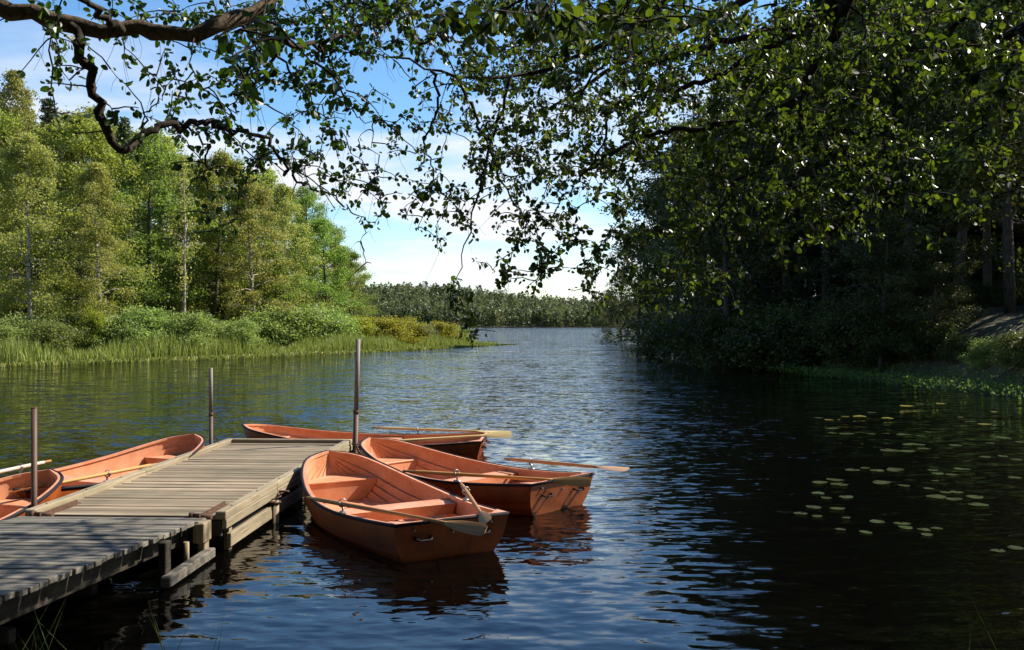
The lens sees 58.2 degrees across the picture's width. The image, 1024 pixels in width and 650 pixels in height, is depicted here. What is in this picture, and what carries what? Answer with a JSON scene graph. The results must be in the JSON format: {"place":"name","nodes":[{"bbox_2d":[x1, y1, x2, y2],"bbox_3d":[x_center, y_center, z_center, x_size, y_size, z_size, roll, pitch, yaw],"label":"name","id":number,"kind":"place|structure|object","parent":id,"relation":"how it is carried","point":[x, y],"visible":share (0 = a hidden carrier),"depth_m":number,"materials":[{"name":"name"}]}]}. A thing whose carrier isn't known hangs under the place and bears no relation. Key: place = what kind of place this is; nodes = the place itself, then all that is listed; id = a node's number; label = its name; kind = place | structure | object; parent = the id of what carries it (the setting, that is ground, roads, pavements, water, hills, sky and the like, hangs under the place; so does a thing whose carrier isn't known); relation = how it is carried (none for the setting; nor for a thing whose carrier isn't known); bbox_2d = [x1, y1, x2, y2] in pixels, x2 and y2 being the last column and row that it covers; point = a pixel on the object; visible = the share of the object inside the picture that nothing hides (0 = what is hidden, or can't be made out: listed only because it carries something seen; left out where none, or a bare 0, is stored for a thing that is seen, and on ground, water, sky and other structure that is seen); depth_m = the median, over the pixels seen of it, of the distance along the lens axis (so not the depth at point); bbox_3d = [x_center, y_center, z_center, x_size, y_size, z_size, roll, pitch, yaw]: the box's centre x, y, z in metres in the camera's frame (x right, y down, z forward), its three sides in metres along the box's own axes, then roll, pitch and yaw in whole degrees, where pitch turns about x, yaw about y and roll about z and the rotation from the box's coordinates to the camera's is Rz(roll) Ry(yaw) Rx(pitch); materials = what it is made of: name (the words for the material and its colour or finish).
{"place":"outdoors","nodes":[
{"label":"outdoors","id":0,"kind":"place"},
{"bbox_2d":[0,0,815,304],"label":"sky","id":1,"kind":"structure","parent":0,"point":[400,253],"materials":[{"name":"blue"}]},
{"bbox_2d":[0,327,1023,649],"bbox_3d":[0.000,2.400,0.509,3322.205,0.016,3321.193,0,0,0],"label":"water","id":2,"kind":"structure","parent":0,"point":[688,531],"depth_m":11.57,"materials":[{"name":"blue liquid"}]},
{"bbox_2d":[0,468,63,520],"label":"rowboat","id":3,"kind":"object","parent":2,"relation":"on","point":[13,504],"visible":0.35,"depth_m":10.96,"materials":[{"name":"orange"}]},
{"bbox_2d":[31,407,36,506],"bbox_3d":[-5.190,2.239,9.983,0.064,2.696,0.064,0,0,0],"label":"mooring pole","id":4,"kind":"object","parent":2,"relation":"in","point":[33,456],"visible":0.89,"depth_m":9.96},
{"bbox_2d":[11,433,205,497],"bbox_3d":[-5.761,2.159,12.982,1.666,0.840,3.880,0,0,20],"label":"rowboat","id":5,"kind":"object","parent":2,"relation":"on","point":[160,450],"visible":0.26,"depth_m":14.12,"materials":[{"name":"orange"}]},
{"bbox_2d":[8,463,155,492],"bbox_3d":[-5.399,1.945,11.783,0.139,0.048,2.400,-18,-7,20],"label":"oar","id":6,"kind":"object","parent":5,"relation":"on","point":[100,474],"visible":0.72,"depth_m":11.86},
{"bbox_2d":[25,438,351,549],"bbox_3d":[-3.823,2.184,12.462,2.265,0.539,6.075,0,0,3],"label":"floating dock","id":7,"kind":"object","parent":2,"relation":"on","point":[230,488],"visible":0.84,"depth_m":11.18,"materials":[{"name":"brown wood"}]},
{"bbox_2d":[209,368,212,444],"bbox_3d":[-5.060,2.150,15.453,0.072,2.860,0.072,0,0,0],"label":"mooring pole","id":8,"kind":"object","parent":2,"relation":"in","point":[210,405],"visible":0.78,"depth_m":15.43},
{"bbox_2d":[0,326,496,364],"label":"reeds","id":9,"kind":"object","parent":2,"relation":"on","point":[170,347],"visible":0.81,"depth_m":63.61,"materials":[{"name":"plant"}]},
{"bbox_2d":[0,343,515,366],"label":"water plants","id":10,"kind":"object","parent":2,"relation":"on","point":[141,359],"visible":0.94,"depth_m":63.11,"materials":[{"name":"plant"}]},
{"bbox_2d":[352,339,359,452],"bbox_3d":[-2.609,1.905,15.303,0.174,3.352,0.096,0,0,0],"label":"mooring pole","id":11,"kind":"object","parent":2,"relation":"in","point":[356,396],"visible":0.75,"depth_m":15.27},
{"bbox_2d":[241,423,489,459],"bbox_3d":[-2.714,2.188,16.870,4.578,0.722,1.833,0,0,4],"label":"rowboat","id":12,"kind":"object","parent":2,"relation":"on","point":[472,447],"visible":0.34,"depth_m":17.47,"materials":[{"name":"orange"}]},
{"bbox_2d":[399,431,511,441],"bbox_3d":[-1.106,1.980,16.154,2.256,0.140,0.049,-2,-32,-14],"label":"oar","id":13,"kind":"object","parent":12,"relation":"on","point":[500,434],"visible":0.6,"depth_m":16.24,"materials":[{"name":"wood"}]},
{"bbox_2d":[300,450,509,562],"bbox_3d":[-1.559,2.152,11.014,1.666,0.839,3.880,0,0,-31],"label":"rowboat","id":14,"kind":"object","parent":2,"relation":"on","point":[352,478],"visible":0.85,"depth_m":10.71,"materials":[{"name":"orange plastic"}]},
{"bbox_2d":[306,496,487,535],"bbox_3d":[-1.280,1.954,9.575,2.585,0.139,0.048,1,-41,37],"label":"oar","id":15,"kind":"object","parent":14,"relation":"on","point":[473,528],"visible":1,"depth_m":9.22,"materials":[{"name":"wood"}]},
{"bbox_2d":[359,437,594,515],"bbox_3d":[-0.770,2.159,13.038,3.880,0.840,1.666,0,-1,41],"label":"rowboat","id":16,"kind":"object","parent":2,"relation":"on","point":[524,497],"visible":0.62,"depth_m":12.73,"materials":[{"name":"orange"}]},
{"bbox_2d":[403,470,591,486],"bbox_3d":[-0.232,1.950,11.834,2.551,0.139,0.048,0,-32,17],"label":"oar","id":17,"kind":"object","parent":16,"relation":"on","point":[578,481],"visible":1,"depth_m":11.70,"materials":[{"name":"wood"}]},
{"bbox_2d":[504,458,629,471],"bbox_3d":[0.693,1.918,12.702,2.304,0.048,0.139,-3,15,46],"label":"oar","id":18,"kind":"object","parent":16,"relation":"attached to","point":[615,468],"visible":1,"depth_m":12.56,"materials":[{"name":"wood"}]},
{"bbox_2d":[4,294,1023,393],"bbox_3d":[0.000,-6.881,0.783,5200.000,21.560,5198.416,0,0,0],"label":"ground","id":19,"kind":"structure","parent":0,"point":[997,321],"depth_m":38.51,"materials":[{"name":"plant"}]},
{"bbox_2d":[0,324,35,354],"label":"bush","id":20,"kind":"object","parent":19,"relation":"on","point":[5,330],"visible":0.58,"depth_m":56.66,"materials":[{"name":"green plant"}]},
{"bbox_2d":[0,68,67,321],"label":"birch tree","id":21,"kind":"object","parent":19,"relation":"on","point":[14,80],"visible":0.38,"depth_m":69.30,"materials":[{"name":"green plant"}]},
{"bbox_2d":[0,311,78,348],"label":"bush","id":22,"kind":"object","parent":19,"relation":"on","point":[18,322],"visible":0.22,"depth_m":59.30,"materials":[{"name":"green plant"}]},
{"bbox_2d":[0,106,86,316],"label":"broadleaf tree","id":23,"kind":"object","parent":19,"relation":"on","point":[8,127],"visible":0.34,"depth_m":66.79,"materials":[{"name":"green plant"}]},
{"bbox_2d":[0,132,95,323],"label":"birch tree","id":24,"kind":"object","parent":19,"relation":"on","point":[24,147],"visible":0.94,"depth_m":62.31,"materials":[{"name":"green plant"}]},
{"bbox_2d":[4,96,95,321],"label":"spruce tree","id":25,"kind":"object","parent":19,"relation":"on","point":[48,115],"visible":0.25,"depth_m":81.42,"materials":[{"name":"green plant"}]},
{"bbox_2d":[21,317,93,353],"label":"bush","id":26,"kind":"object","parent":19,"relation":"on","point":[56,332],"visible":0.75,"depth_m":58.46,"materials":[{"name":"green plant"}]},
{"bbox_2d":[41,307,106,347],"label":"bush","id":27,"kind":"object","parent":19,"relation":"on","point":[72,316],"visible":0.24,"depth_m":63.31,"materials":[{"name":"green plant"}]},
{"bbox_2d":[0,117,154,341],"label":"broadleaf tree","id":28,"kind":"object","parent":19,"relation":"on","point":[82,141],"visible":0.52,"depth_m":69.98,"materials":[{"name":"green plant"}]},
{"bbox_2d":[4,102,158,314],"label":"broadleaf tree","id":29,"kind":"object","parent":19,"relation":"on","point":[89,111],"visible":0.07,"depth_m":98.62,"materials":[{"name":"green plant"}]},
{"bbox_2d":[72,301,114,350],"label":"bush","id":30,"kind":"object","parent":19,"relation":"on","point":[89,319],"visible":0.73,"depth_m":61.52,"materials":[{"name":"green plant"}]},
{"bbox_2d":[44,161,165,328],"bbox_3d":[-29.000,-4.650,64.215,8.342,13.574,7.245,0,0,20],"label":"birch tree","id":31,"kind":"object","parent":19,"relation":"on","point":[106,253],"visible":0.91,"depth_m":63.73,"materials":[{"name":"green plant"}]},
{"bbox_2d":[0,516,214,644],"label":"gangway","id":32,"kind":"object","parent":19,"relation":"on","point":[43,559],"visible":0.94,"depth_m":7.97,"materials":[{"name":"grey wood"}]},
{"bbox_2d":[72,314,149,351],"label":"bush","id":33,"kind":"object","parent":19,"relation":"on","point":[112,326],"visible":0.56,"depth_m":62.01,"materials":[{"name":"green plant"}]},
{"bbox_2d":[66,241,162,310],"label":"broadleaf tree","id":34,"kind":"object","parent":19,"relation":"on","point":[108,295],"visible":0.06,"depth_m":78.90,"materials":[{"name":"green plant"}]},
{"bbox_2d":[82,116,154,313],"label":"spruce tree","id":35,"kind":"object","parent":19,"relation":"on","point":[123,125],"visible":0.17,"depth_m":84.03,"materials":[{"name":"green plant"}]},
{"bbox_2d":[101,304,174,346],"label":"bush","id":36,"kind":"object","parent":19,"relation":"on","point":[148,319],"visible":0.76,"depth_m":63.17,"materials":[{"name":"green plant"}]},
{"bbox_2d":[60,124,228,315],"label":"broadleaf tree","id":37,"kind":"object","parent":19,"relation":"on","point":[152,156],"visible":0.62,"depth_m":75.28,"materials":[{"name":"green plant"}]},
{"bbox_2d":[109,127,226,315],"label":"broadleaf tree","id":38,"kind":"object","parent":19,"relation":"on","point":[162,138],"visible":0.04,"depth_m":100.61,"materials":[{"name":"green plant"}]},
{"bbox_2d":[120,250,221,315],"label":"broadleaf tree","id":39,"kind":"object","parent":19,"relation":"on","point":[173,262],"visible":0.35,"depth_m":80.47,"materials":[{"name":"green plant"}]},
{"bbox_2d":[139,151,224,290],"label":"broadleaf tree","id":40,"kind":"object","parent":19,"relation":"on","point":[173,224],"visible":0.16,"depth_m":95.78,"materials":[{"name":"green plant"}]},
{"bbox_2d":[160,156,205,312],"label":"birch tree","id":41,"kind":"object","parent":19,"relation":"on","point":[184,221],"visible":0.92,"depth_m":70.44,"materials":[{"name":"green plant"}]},
{"bbox_2d":[163,305,226,351],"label":"bush","id":42,"kind":"object","parent":19,"relation":"on","point":[196,322],"visible":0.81,"depth_m":65.10,"materials":[{"name":"green plant"}]},
{"bbox_2d":[168,241,265,320],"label":"broadleaf tree","id":43,"kind":"object","parent":19,"relation":"on","point":[212,279],"visible":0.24,"depth_m":81.78,"materials":[{"name":"green plant"}]},
{"bbox_2d":[161,148,274,322],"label":"broadleaf tree","id":44,"kind":"object","parent":19,"relation":"on","point":[218,159],"visible":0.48,"depth_m":79.25,"materials":[{"name":"green plant"}]},
{"bbox_2d":[163,166,292,321],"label":"broadleaf tree","id":45,"kind":"object","parent":19,"relation":"on","point":[215,224],"visible":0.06,"depth_m":94.98,"materials":[{"name":"green plant"}]},
{"bbox_2d":[216,316,273,352],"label":"bush","id":46,"kind":"object","parent":19,"relation":"on","point":[237,329],"visible":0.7,"depth_m":68.45,"materials":[{"name":"green plant"}]},
{"bbox_2d":[0,0,504,298],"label":"alder tree","id":47,"kind":"object","parent":19,"relation":"on","point":[245,18],"visible":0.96,"depth_m":5.34,"materials":[{"name":"green plant"}]},
{"bbox_2d":[213,174,301,322],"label":"birch tree","id":48,"kind":"object","parent":19,"relation":"on","point":[251,293],"visible":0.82,"depth_m":77.30,"materials":[{"name":"green plant"}]},
{"bbox_2d":[218,305,311,346],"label":"bush","id":49,"kind":"object","parent":19,"relation":"on","point":[262,318],"visible":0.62,"depth_m":76.03,"materials":[{"name":"green plant"}]},
{"bbox_2d":[210,165,320,318],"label":"broadleaf tree","id":50,"kind":"object","parent":19,"relation":"on","point":[270,173],"visible":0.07,"depth_m":103.08,"materials":[{"name":"green plant"}]},
{"bbox_2d":[218,248,321,319],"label":"broadleaf tree","id":51,"kind":"object","parent":19,"relation":"on","point":[290,286],"visible":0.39,"depth_m":82.28,"materials":[{"name":"green plant"}]},
{"bbox_2d":[246,182,327,310],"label":"birch tree","id":52,"kind":"object","parent":19,"relation":"on","point":[287,207],"visible":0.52,"depth_m":85.78,"materials":[{"name":"green plant"}]},
{"bbox_2d":[260,304,346,343],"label":"bush","id":53,"kind":"object","parent":19,"relation":"on","point":[304,319],"visible":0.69,"depth_m":77.64,"materials":[{"name":"green plant"}]},
{"bbox_2d":[286,185,336,299],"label":"broadleaf tree","id":54,"kind":"object","parent":19,"relation":"on","point":[308,201],"visible":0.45,"depth_m":94.06,"materials":[{"name":"green plant"}]},
{"bbox_2d":[288,226,360,308],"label":"broadleaf tree","id":55,"kind":"object","parent":19,"relation":"on","point":[334,269],"visible":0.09,"depth_m":98.30,"materials":[{"name":"green plant"}]},
{"bbox_2d":[287,216,364,327],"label":"broadleaf tree","id":56,"kind":"object","parent":19,"relation":"on","point":[324,227],"visible":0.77,"depth_m":89.68,"materials":[{"name":"green plant"}]},
{"bbox_2d":[302,304,364,342],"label":"bush","id":57,"kind":"object","parent":19,"relation":"on","point":[344,320],"visible":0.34,"depth_m":81.35,"materials":[{"name":"green plant"}]},
{"bbox_2d":[322,250,380,316],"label":"broadleaf tree","id":58,"kind":"object","parent":19,"relation":"on","point":[364,279],"visible":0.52,"depth_m":96.99,"materials":[{"name":"green plant"}]},
{"bbox_2d":[347,312,387,338],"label":"bush","id":59,"kind":"object","parent":19,"relation":"on","point":[369,328],"visible":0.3,"depth_m":86.55,"materials":[{"name":"green plant"}]},
{"bbox_2d":[356,315,419,342],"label":"bush","id":60,"kind":"object","parent":19,"relation":"on","point":[392,326],"visible":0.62,"depth_m":88.91,"materials":[{"name":"green plant"}]},
{"bbox_2d":[138,281,685,326],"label":"forest","id":61,"kind":"object","parent":19,"relation":"on","point":[493,308],"visible":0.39,"depth_m":641.62,"materials":[{"name":"green plant"}]},
{"bbox_2d":[395,313,433,344],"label":"bush","id":62,"kind":"object","parent":19,"relation":"on","point":[412,325],"visible":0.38,"depth_m":93.23,"materials":[{"name":"green plant"}]},
{"bbox_2d":[431,320,467,341],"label":"bush","id":63,"kind":"object","parent":19,"relation":"on","point":[444,330],"visible":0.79,"depth_m":98.33,"materials":[{"name":"green plant"}]},
{"bbox_2d":[6,590,1021,649],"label":"bank grass","id":64,"kind":"structure","parent":19,"relation":"on","point":[216,637],"depth_m":5.34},
{"bbox_2d":[593,271,642,339],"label":"alder tree","id":65,"kind":"object","parent":19,"relation":"on","point":[607,294],"visible":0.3,"depth_m":139.91,"materials":[{"name":"green plant"}]},
{"bbox_2d":[589,235,670,344],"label":"alder tree","id":66,"kind":"object","parent":19,"relation":"on","point":[622,307],"visible":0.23,"depth_m":107.30,"materials":[{"name":"green plant"}]},
{"bbox_2d":[597,149,696,312],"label":"broadleaf tree","id":67,"kind":"object","parent":19,"relation":"on","point":[650,266],"visible":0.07,"depth_m":99.17,"materials":[{"name":"green plant"}]},
{"bbox_2d":[615,314,697,358],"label":"bush","id":68,"kind":"object","parent":19,"relation":"on","point":[648,348],"visible":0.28,"depth_m":65.10,"materials":[{"name":"green plant"}]},
{"bbox_2d":[618,173,696,349],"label":"broadleaf tree","id":69,"kind":"object","parent":19,"relation":"on","point":[660,191],"visible":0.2,"depth_m":83.48,"materials":[{"name":"green plant"}]},
{"bbox_2d":[621,116,709,310],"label":"broadleaf tree","id":70,"kind":"object","parent":19,"relation":"on","point":[646,183],"visible":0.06,"depth_m":86.72,"materials":[{"name":"green plant"}]},
{"bbox_2d":[327,0,1023,368],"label":"alder tree","id":71,"kind":"object","parent":19,"relation":"on","point":[581,26],"visible":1,"depth_m":5.95,"materials":[{"name":"green plant"}]},
{"bbox_2d":[653,314,731,362],"bbox_3d":[12.273,0.848,56.912,7.372,3.611,6.652,0,0,-44],"label":"bush","id":72,"kind":"object","parent":19,"relation":"on","point":[693,339],"visible":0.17,"depth_m":56.43,"materials":[{"name":"green plant"}]},
{"bbox_2d":[639,180,776,361],"bbox_3d":[13.336,-3.142,60.669,10.184,12.718,10.025,0,0,34],"label":"alder tree","id":73,"kind":"object","parent":19,"relation":"on","point":[672,351],"visible":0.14,"depth_m":59.79,"materials":[{"name":"green plant"}]},
{"bbox_2d":[609,142,833,366],"bbox_3d":[11.973,-2.973,51.712,12.796,14.910,12.645,0,0,42],"label":"alder tree","id":74,"kind":"object","parent":19,"relation":"on","point":[709,250],"visible":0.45,"depth_m":51.47,"materials":[{"name":"green plant"}]},
{"bbox_2d":[683,308,796,368],"bbox_3d":[13.074,0.846,51.004,6.749,3.570,7.842,0,0,27],"label":"bush","id":75,"kind":"object","parent":19,"relation":"on","point":[712,330],"visible":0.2,"depth_m":50.48,"materials":[{"name":"green plant"}]},
{"bbox_2d":[684,36,837,308],"bbox_3d":[16.933,-9.317,61.557,10.640,20.723,12.330,0,0,9],"label":"broadleaf tree","id":76,"kind":"object","parent":19,"relation":"on","point":[745,148],"visible":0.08,"depth_m":61.13,"materials":[{"name":"green plant"}]},
{"bbox_2d":[705,298,831,372],"bbox_3d":[13.997,0.569,48.111,8.696,4.039,8.819,0,0,41],"label":"bush","id":77,"kind":"object","parent":19,"relation":"on","point":[766,322],"visible":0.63,"depth_m":46.69,"materials":[{"name":"green plant"}]},
{"bbox_2d":[731,11,848,315],"bbox_3d":[17.112,-9.533,56.541,8.021,20.280,9.471,0,0,26],"label":"spruce tree","id":78,"kind":"object","parent":19,"relation":"on","point":[784,278],"visible":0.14,"depth_m":56.78,"materials":[{"name":"green plant"}]},
{"bbox_2d":[756,307,843,366],"bbox_3d":[15.246,0.547,45.934,5.871,3.187,6.506,0,0,-7],"label":"bush","id":79,"kind":"object","parent":19,"relation":"on","point":[799,331],"visible":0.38,"depth_m":45.40,"materials":[{"name":"green plant"}]},
{"bbox_2d":[735,0,914,314],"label":"broadleaf tree","id":80,"kind":"object","parent":19,"relation":"on","point":[808,35],"visible":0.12,"depth_m":50.67,"materials":[{"name":"green plant"}]},
{"bbox_2d":[783,308,887,368],"bbox_3d":[15.786,0.611,43.045,5.594,2.731,6.499,0,0,-25],"label":"bush","id":81,"kind":"object","parent":19,"relation":"on","point":[837,350],"visible":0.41,"depth_m":41.98,"materials":[{"name":"green plant"}]},
{"bbox_2d":[786,211,890,306],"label":"broadleaf tree","id":82,"kind":"object","parent":19,"relation":"on","point":[816,252],"visible":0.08,"depth_m":55.38,"materials":[{"name":"green plant"}]},
{"bbox_2d":[685,353,1023,398],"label":"waterside herbs","id":83,"kind":"object","parent":19,"relation":"on","point":[912,377],"visible":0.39,"depth_m":36.08,"materials":[{"name":"plant"}]},
{"bbox_2d":[770,0,953,313],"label":"spruce tree","id":84,"kind":"object","parent":19,"relation":"on","point":[842,290],"visible":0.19,"depth_m":49.76,"materials":[{"name":"green plant"}]},
{"bbox_2d":[821,297,947,359],"bbox_3d":[16.798,-0.039,41.052,5.880,3.228,5.963,0,0,27],"label":"bush","id":85,"kind":"object","parent":19,"relation":"on","point":[864,315],"visible":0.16,"depth_m":40.17,"materials":[{"name":"green plant"}]},
{"bbox_2d":[809,206,964,372],"bbox_3d":[16.154,-1.471,40.594,6.823,7.359,7.005,0,0,32],"label":"broadleaf tree","id":86,"kind":"object","parent":19,"relation":"on","point":[893,221],"visible":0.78,"depth_m":39.62,"materials":[{"name":"green plant"}]},
{"bbox_2d":[798,0,991,296],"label":"broadleaf tree","id":87,"kind":"object","parent":19,"relation":"on","point":[894,110],"visible":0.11,"depth_m":46.80,"materials":[{"name":"green plant"}]},
{"bbox_2d":[851,308,967,361],"bbox_3d":[17.080,0.351,39.998,5.244,2.568,4.732,0,0,31],"label":"bush","id":88,"kind":"object","parent":19,"relation":"on","point":[887,322],"visible":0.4,"depth_m":39.45,"materials":[{"name":"green plant"}]},
{"bbox_2d":[882,319,976,362],"bbox_3d":[17.398,0.674,38.032,3.887,1.930,3.345,0,0,13],"label":"bush","id":89,"kind":"object","parent":19,"relation":"on","point":[936,333],"visible":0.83,"depth_m":37.71,"materials":[{"name":"green plant"}]},
{"bbox_2d":[874,233,994,355],"bbox_3d":[17.480,-1.179,38.418,4.630,5.335,5.037,0,0,43],"label":"broadleaf tree","id":90,"kind":"object","parent":19,"relation":"on","point":[922,257],"visible":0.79,"depth_m":38.00,"materials":[{"name":"green plant"}]},
{"bbox_2d":[862,0,1023,297],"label":"broadleaf tree","id":91,"kind":"object","parent":19,"relation":"on","point":[948,177],"visible":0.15,"depth_m":42.25,"materials":[{"name":"green plant"}]},
{"bbox_2d":[884,184,1014,296],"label":"broadleaf tree","id":92,"kind":"object","parent":19,"relation":"on","point":[950,234],"visible":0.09,"depth_m":49.33,"materials":[{"name":"green plant"}]},
{"bbox_2d":[885,0,1023,286],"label":"broadleaf tree","id":93,"kind":"object","parent":19,"relation":"on","point":[995,209],"visible":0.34,"depth_m":39.72,"materials":[{"name":"green plant"}]},
{"bbox_2d":[934,331,984,364],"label":"bush","id":94,"kind":"object","parent":19,"relation":"on","point":[961,345],"visible":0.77,"depth_m":36.41,"materials":[{"name":"green plant"}]},
{"bbox_2d":[924,292,994,327],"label":"bush","id":95,"kind":"object","parent":19,"relation":"on","point":[947,298],"visible":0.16,"depth_m":41.42,"materials":[{"name":"green plant"}]},
{"bbox_2d":[900,0,1023,313],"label":"broadleaf tree","id":96,"kind":"object","parent":19,"relation":"on","point":[1010,291],"visible":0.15,"depth_m":40.65,"materials":[{"name":"plant"}]},
{"bbox_2d":[921,187,1017,297],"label":"broadleaf tree","id":97,"kind":"object","parent":19,"relation":"on","point":[974,237],"visible":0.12,"depth_m":48.47,"materials":[{"name":"green plant"}]},
{"bbox_2d":[950,278,1001,307],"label":"bush","id":98,"kind":"object","parent":19,"relation":"on","point":[978,290],"visible":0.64,"depth_m":44.46,"materials":[{"name":"green plant"}]},
{"bbox_2d":[956,335,998,368],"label":"bush","id":99,"kind":"object","parent":19,"relation":"on","point":[981,347],"visible":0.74,"depth_m":34.91,"materials":[{"name":"green plant"}]},
{"bbox_2d":[933,190,1023,298],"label":"broadleaf tree","id":100,"kind":"object","parent":19,"relation":"on","point":[999,275],"visible":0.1,"depth_m":48.45,"materials":[{"name":"green plant"}]},
{"bbox_2d":[953,19,1021,306],"bbox_3d":[23.201,-11.248,44.969,5.599,20.951,4.452,0,0,-31],"label":"birch tree","id":101,"kind":"object","parent":19,"relation":"on","point":[987,274],"visible":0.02,"depth_m":44.87,"materials":[{"name":"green plant"}]},
{"bbox_2d":[979,329,1023,369],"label":"bush","id":102,"kind":"object","parent":19,"relation":"on","point":[1001,348],"visible":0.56,"depth_m":33.37,"materials":[{"name":"green plant"}]},
{"bbox_2d":[1002,319,1023,372],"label":"bush","id":103,"kind":"object","parent":19,"relation":"on","point":[1018,339],"visible":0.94,"depth_m":32.22,"materials":[{"name":"green plant"}]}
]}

